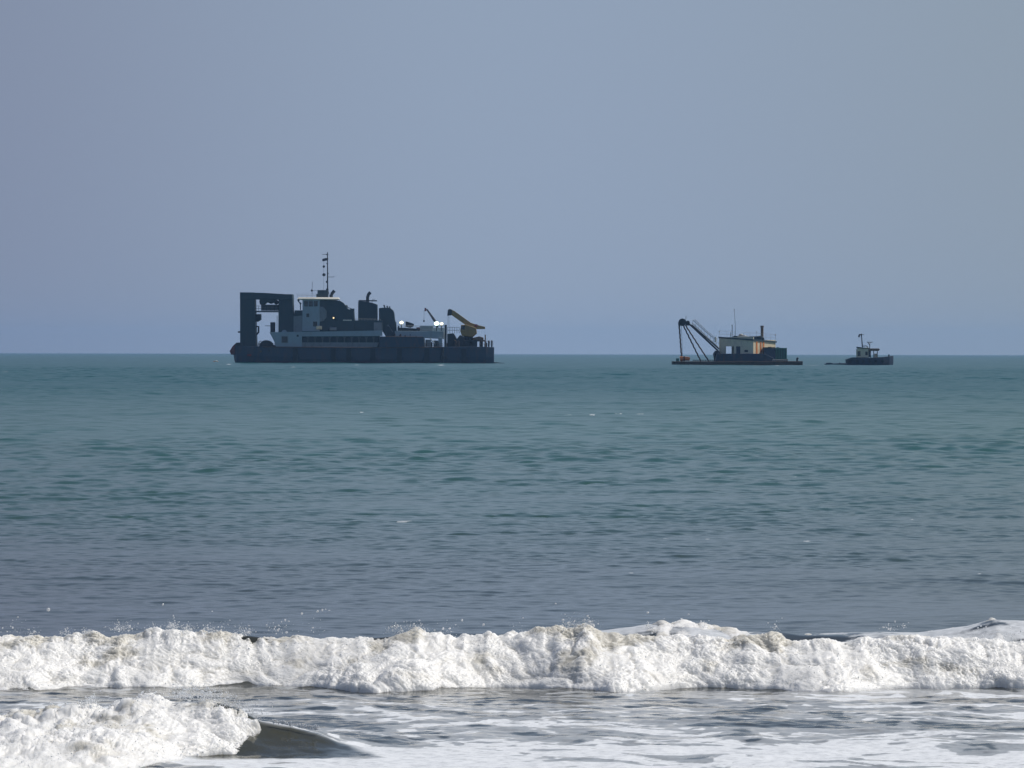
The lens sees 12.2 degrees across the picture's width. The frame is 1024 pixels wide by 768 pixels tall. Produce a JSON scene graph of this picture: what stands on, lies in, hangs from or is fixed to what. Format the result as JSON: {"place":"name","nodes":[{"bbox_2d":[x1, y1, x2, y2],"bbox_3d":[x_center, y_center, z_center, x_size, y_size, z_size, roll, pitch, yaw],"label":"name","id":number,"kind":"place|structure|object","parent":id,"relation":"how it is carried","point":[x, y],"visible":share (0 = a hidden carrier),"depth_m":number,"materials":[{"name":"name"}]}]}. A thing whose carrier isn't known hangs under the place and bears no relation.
{"place":"outdoors","nodes":[
{"label":"outdoors","id":0,"kind":"place"},
{"bbox_2d":[0,353,1023,767],"bbox_3d":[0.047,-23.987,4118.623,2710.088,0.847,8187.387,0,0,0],"label":"water","id":1,"kind":"structure","parent":0,"point":[814,495],"depth_m":87.34,"materials":[{"name":"teal liquid"}]},
{"bbox_2d":[0,693,260,767],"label":"breaker foam","id":2,"kind":"object","parent":1,"relation":"on","point":[45,724],"visible":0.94,"depth_m":38.00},
{"bbox_2d":[230,252,497,362],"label":"dredger ship","id":3,"kind":"object","parent":1,"relation":"on","point":[321,327],"visible":0.99,"depth_m":1384.15,"materials":[{"name":"metal"}]},
{"bbox_2d":[0,623,1023,692],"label":"breaker foam","id":4,"kind":"object","parent":1,"relation":"on","point":[25,659],"visible":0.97,"depth_m":45.99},
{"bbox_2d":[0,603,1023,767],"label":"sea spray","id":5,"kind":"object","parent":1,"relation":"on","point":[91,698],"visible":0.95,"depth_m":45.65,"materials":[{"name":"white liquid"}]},
{"bbox_2d":[672,309,802,364],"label":"crane barge","id":6,"kind":"object","parent":1,"relation":"on","point":[747,350],"visible":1,"depth_m":1241.94,"materials":[{"name":"metal"}]},
{"bbox_2d":[680,356,689,360],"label":"pipe float","id":7,"kind":"object","parent":6,"relation":"on","point":[683,358],"visible":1,"depth_m":1242.87,"materials":[{"name":"metal"}]},
{"bbox_2d":[763,347,774,358],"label":"machinery cabinet","id":8,"kind":"object","parent":6,"relation":"on","point":[769,351],"visible":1,"depth_m":1241.86,"materials":[{"name":"metal"}]},
{"bbox_2d":[775,347,786,358],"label":"shipping container","id":9,"kind":"object","parent":6,"relation":"on","point":[780,353],"visible":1,"depth_m":1242.90,"materials":[{"name":"green metal"}]},
{"bbox_2d":[646,618,1003,641],"bbox_3d":[3.643,2.651,48.502,6.508,0.496,2.534,0,0,0],"label":"breaker foam","id":10,"kind":"object","parent":1,"relation":"on","point":[664,628],"visible":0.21,"depth_m":49.09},
{"bbox_2d":[824,363,846,364],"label":"raft","id":11,"kind":"object","parent":1,"relation":"on","point":[835,364],"visible":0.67,"depth_m":1260.52,"materials":[{"name":"metal"}]},
{"bbox_2d":[845,334,892,364],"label":"tugboat","id":12,"kind":"object","parent":1,"relation":"on","point":[863,354],"visible":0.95,"depth_m":1265.87,"materials":[{"name":"grey metal"}]},
{"bbox_2d":[0,0,1023,354],"label":"sky","id":13,"kind":"structure","parent":0,"point":[553,176],"materials":[{"name":"blue"}]}
]}

